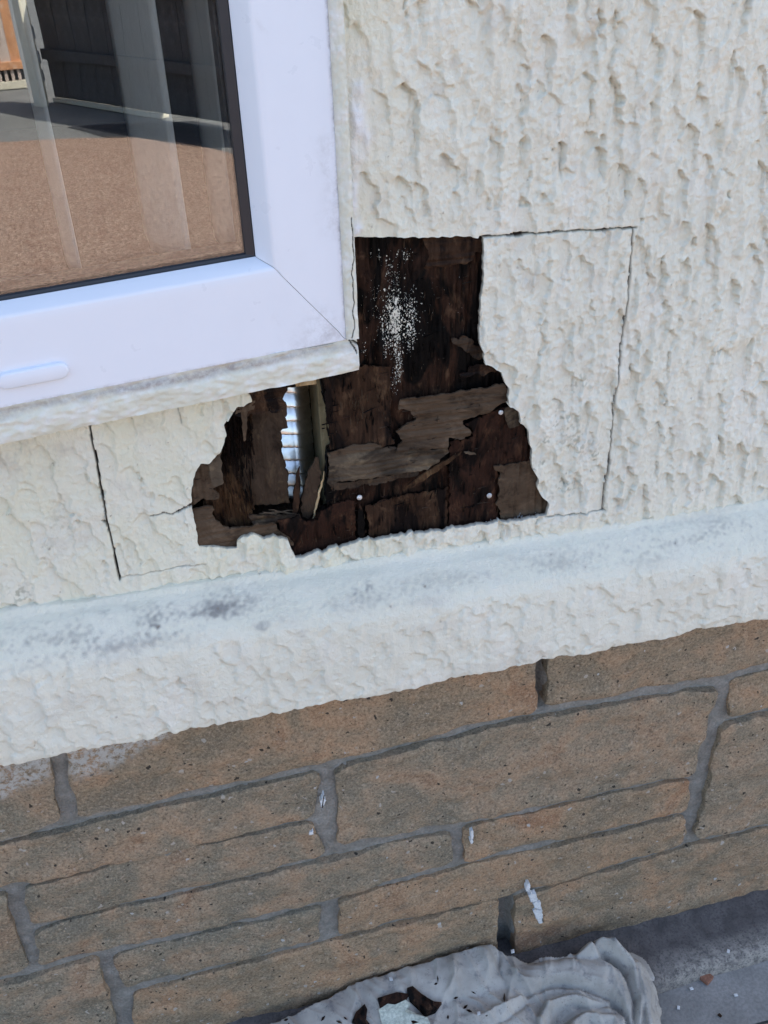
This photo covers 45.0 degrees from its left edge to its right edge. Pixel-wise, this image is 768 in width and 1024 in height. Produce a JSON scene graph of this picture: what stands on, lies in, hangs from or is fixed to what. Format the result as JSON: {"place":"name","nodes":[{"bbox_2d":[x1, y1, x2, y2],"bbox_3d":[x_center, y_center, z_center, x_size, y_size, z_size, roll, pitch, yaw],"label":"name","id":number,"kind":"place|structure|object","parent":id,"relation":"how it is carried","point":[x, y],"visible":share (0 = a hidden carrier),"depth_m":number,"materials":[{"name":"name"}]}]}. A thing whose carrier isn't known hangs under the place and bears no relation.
{"place":"outdoors","nodes":[
{"label":"outdoors","id":0,"kind":"place"},
{"bbox_2d":[657,961,767,1023],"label":"path","id":1,"kind":"structure","parent":0,"point":[701,1003],"depth_m":1.38,"materials":[{"name":"grey concrete"}]},
{"bbox_2d":[270,937,661,1023],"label":"dust sheet","id":2,"kind":"object","parent":1,"relation":"on","point":[605,980],"visible":1,"depth_m":1.34,"materials":[{"name":"grey fabric"}]},
{"bbox_2d":[352,1004,368,1023],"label":"wood chip","id":3,"kind":"object","parent":2,"relation":"on","point":[360,1015],"visible":1,"depth_m":1.31,"materials":[{"name":"brown wood"}]},
{"bbox_2d":[378,992,407,1007],"bbox_3d":[0.014,0.695,1.322,0.046,0.014,0.013,-9,34,-10],"label":"wood chip","id":4,"kind":"object","parent":2,"relation":"on","point":[395,998],"visible":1,"depth_m":1.32,"materials":[{"name":"brown wood"}]},
{"bbox_2d":[379,1000,429,1023],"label":"render fragment","id":5,"kind":"object","parent":2,"relation":"on","point":[400,1013],"visible":1,"depth_m":1.31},
{"bbox_2d":[407,986,441,1016],"bbox_3d":[0.054,0.697,1.317,0.050,0.026,0.026,11,35,19],"label":"wood chip","id":6,"kind":"object","parent":2,"relation":"on","point":[425,1006],"visible":1,"depth_m":1.32,"materials":[{"name":"brown wood"}]},
{"bbox_2d":[226,889,767,1023],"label":"kerb","id":7,"kind":"structure","parent":1,"relation":"on","point":[681,949],"depth_m":1.42,"materials":[{"name":"concrete"}]},
{"bbox_2d":[700,974,713,985],"bbox_3d":[0.486,0.703,1.400,0.016,0.008,0.015,-27,41,-33],"label":"brick chip","id":8,"kind":"object","parent":1,"relation":"on","point":[706,979],"visible":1,"depth_m":1.40,"materials":[{"name":"red brick"}]},
{"label":"ground","id":9,"kind":"structure","parent":0,"visible":0},
{"bbox_2d":[0,0,767,765],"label":"mobile home","id":10,"kind":"object","parent":9,"relation":"on","point":[518,248],"visible":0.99,"depth_m":0.86,"materials":[{"name":"white paint"}]},
{"bbox_2d":[9,0,235,268],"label":"vertical blind","id":11,"kind":"object","parent":10,"relation":"hanging from","point":[136,44],"visible":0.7,"depth_m":0.78,"materials":[{"name":"fabric"}]},
{"bbox_2d":[0,0,358,443],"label":"window","id":12,"kind":"structure","parent":10,"relation":"in","point":[101,343],"depth_m":0.73,"materials":[{"name":"white plastic"}]},
{"bbox_2d":[259,510,291,513],"bbox_3d":[-0.105,0.000,0.909,0.034,0.004,0.002,-9,34,-10],"label":"wood splinter","id":13,"kind":"object","parent":10,"relation":"on","point":[274,512],"visible":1,"depth_m":0.91,"materials":[{"name":"grey wood"}]},
{"bbox_2d":[269,509,295,513],"bbox_3d":[-0.100,0.000,0.910,0.026,0.011,0.002,-9,34,-10],"label":"wood splinter","id":14,"kind":"object","parent":10,"relation":"on","point":[282,511],"visible":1,"depth_m":0.91,"materials":[{"name":"grey wood"}]},
{"bbox_2d":[292,466,300,513],"bbox_3d":[-0.085,-0.018,0.904,0.011,0.061,0.005,-9,34,-10],"label":"wood splinter","id":15,"kind":"object","parent":10,"relation":"on","point":[296,498],"visible":1,"depth_m":0.90,"materials":[{"name":"brown wood"}]},
{"bbox_2d":[300,457,321,518],"bbox_3d":[-0.072,-0.022,0.908,0.024,0.074,0.006,-9,34,-10],"label":"wood splinter","id":16,"kind":"object","parent":10,"relation":"on","point":[309,495],"visible":1,"depth_m":0.91,"materials":[{"name":"brown wood"}]},
{"bbox_2d":[312,472,323,518],"bbox_3d":[-0.065,-0.015,0.911,0.016,0.059,0.004,-9,34,-10],"label":"wood splinter","id":17,"kind":"object","parent":10,"relation":"on","point":[318,497],"visible":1,"depth_m":0.91,"materials":[{"name":"brown wood"}]},
{"bbox_2d":[357,504,364,537],"bbox_3d":[-0.023,0.012,0.928,0.008,0.048,0.002,-9,34,-10],"label":"wood splinter","id":18,"kind":"object","parent":10,"relation":"on","point":[360,526],"visible":1,"depth_m":0.93,"materials":[{"name":"brown wood"}]},
{"bbox_2d":[403,451,461,489],"bbox_3d":[0.048,-0.041,0.912,0.061,0.034,0.003,-9,34,-10],"label":"wood splinter","id":19,"kind":"object","parent":10,"relation":"attached to","point":[425,475],"visible":1,"depth_m":0.91,"materials":[{"name":"brown wood"}]},
{"bbox_2d":[464,451,475,454],"bbox_3d":[0.085,-0.058,0.911,0.013,0.006,0.002,-9,34,-10],"label":"wood splinter","id":20,"kind":"object","parent":10,"relation":"on","point":[469,452],"visible":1,"depth_m":0.91,"materials":[{"name":"grey wood"}]},
{"bbox_2d":[0,619,767,1023],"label":"stone skirting wall","id":21,"kind":"structure","parent":9,"relation":"on","point":[256,867],"depth_m":1.19,"materials":[{"name":"brown stone"}]}
]}

